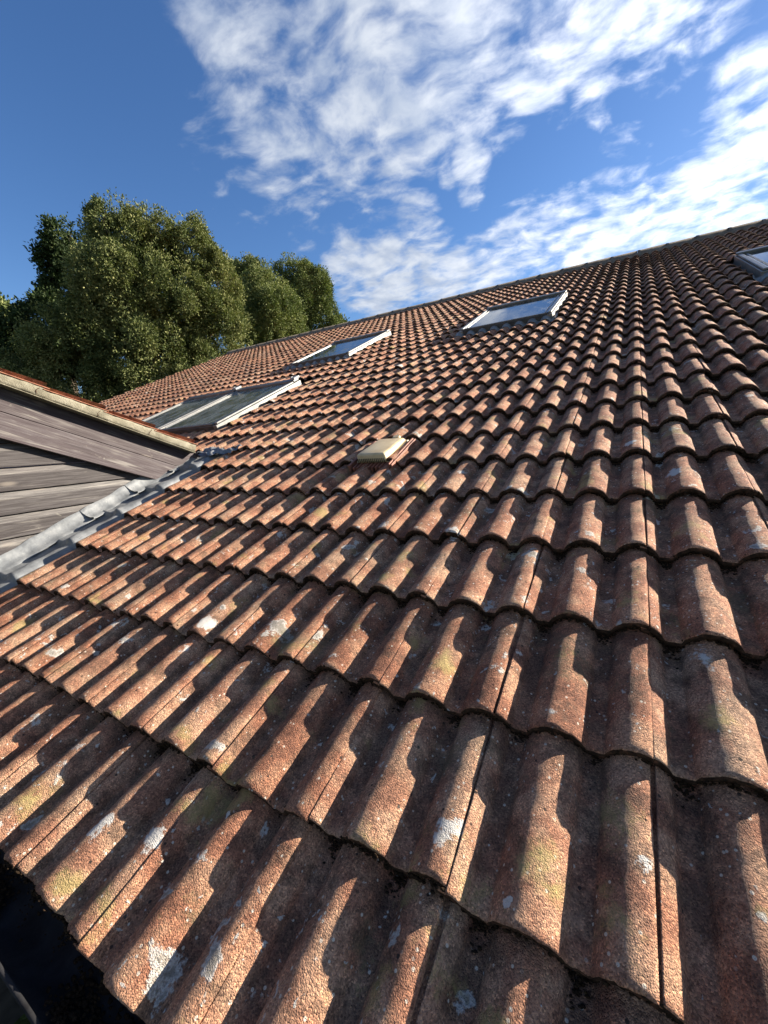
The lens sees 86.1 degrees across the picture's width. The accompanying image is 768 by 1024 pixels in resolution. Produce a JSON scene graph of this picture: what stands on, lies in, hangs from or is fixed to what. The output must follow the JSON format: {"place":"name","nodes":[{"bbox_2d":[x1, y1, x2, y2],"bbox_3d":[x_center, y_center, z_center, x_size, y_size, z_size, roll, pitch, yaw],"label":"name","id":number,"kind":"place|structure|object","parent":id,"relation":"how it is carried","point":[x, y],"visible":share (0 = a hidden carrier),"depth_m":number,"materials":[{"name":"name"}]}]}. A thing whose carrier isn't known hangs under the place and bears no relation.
{"place":"outdoors","nodes":[
{"label":"outdoors","id":0,"kind":"place"},
{"bbox_2d":[14,1014,30,1023],"bbox_3d":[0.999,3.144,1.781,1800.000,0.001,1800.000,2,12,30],"label":"ground","id":1,"kind":"structure","parent":0,"point":[23,1019],"depth_m":2.60,"materials":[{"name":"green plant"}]},
{"bbox_2d":[0,291,19,352],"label":"tree","id":2,"kind":"object","parent":1,"relation":"on","point":[3,300],"visible":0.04,"depth_m":20.91,"materials":[{"name":"green plant"}]},
{"bbox_2d":[0,212,97,393],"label":"tree","id":3,"kind":"object","parent":1,"relation":"on","point":[47,252],"visible":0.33,"depth_m":18.89,"materials":[{"name":"green plant"}]},
{"bbox_2d":[0,368,241,1023],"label":"timber clad building","id":4,"kind":"structure","parent":1,"relation":"on","point":[54,438],"depth_m":2.68,"materials":[{"name":"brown wood"}]},
{"bbox_2d":[0,187,256,402],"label":"tree","id":5,"kind":"object","parent":1,"relation":"on","point":[149,302],"visible":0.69,"depth_m":16.71,"materials":[{"name":"green plant"}]},
{"bbox_2d":[218,252,280,347],"bbox_3d":[-9.686,-10.207,31.360,4.362,17.664,4.444,2,12,30],"label":"tree","id":6,"kind":"object","parent":1,"relation":"on","point":[248,259],"visible":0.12,"depth_m":29.41,"materials":[{"name":"green plant"}]},
{"bbox_2d":[240,262,309,344],"bbox_3d":[-6.670,-7.881,26.277,4.786,14.469,4.563,2,12,30],"label":"tree","id":7,"kind":"object","parent":1,"relation":"on","point":[275,311],"visible":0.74,"depth_m":24.23,"materials":[{"name":"green plant"}]},
{"bbox_2d":[271,251,342,331],"bbox_3d":[-5.600,-10.190,31.155,5.423,17.138,5.138,2,12,30],"label":"tree","id":8,"kind":"object","parent":1,"relation":"on","point":[313,284],"visible":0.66,"depth_m":29.17,"materials":[{"name":"green plant"}]},
{"bbox_2d":[339,313,349,322],"bbox_3d":[-3.354,-10.076,36.642,2.534,14.696,2.261,-3,10,4],"label":"tree","id":9,"kind":"object","parent":1,"relation":"on","point":[344,320],"visible":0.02,"depth_m":35.27,"materials":[{"name":"green plant"}]},
{"bbox_2d":[0,218,767,1023],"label":"tiled building","id":10,"kind":"structure","parent":0,"point":[404,666],"depth_m":1.10,"materials":[{"name":"tile"}]},
{"bbox_2d":[0,0,767,397],"label":"sky","id":11,"kind":"structure","parent":0,"point":[415,152],"materials":[{"name":"blue"}]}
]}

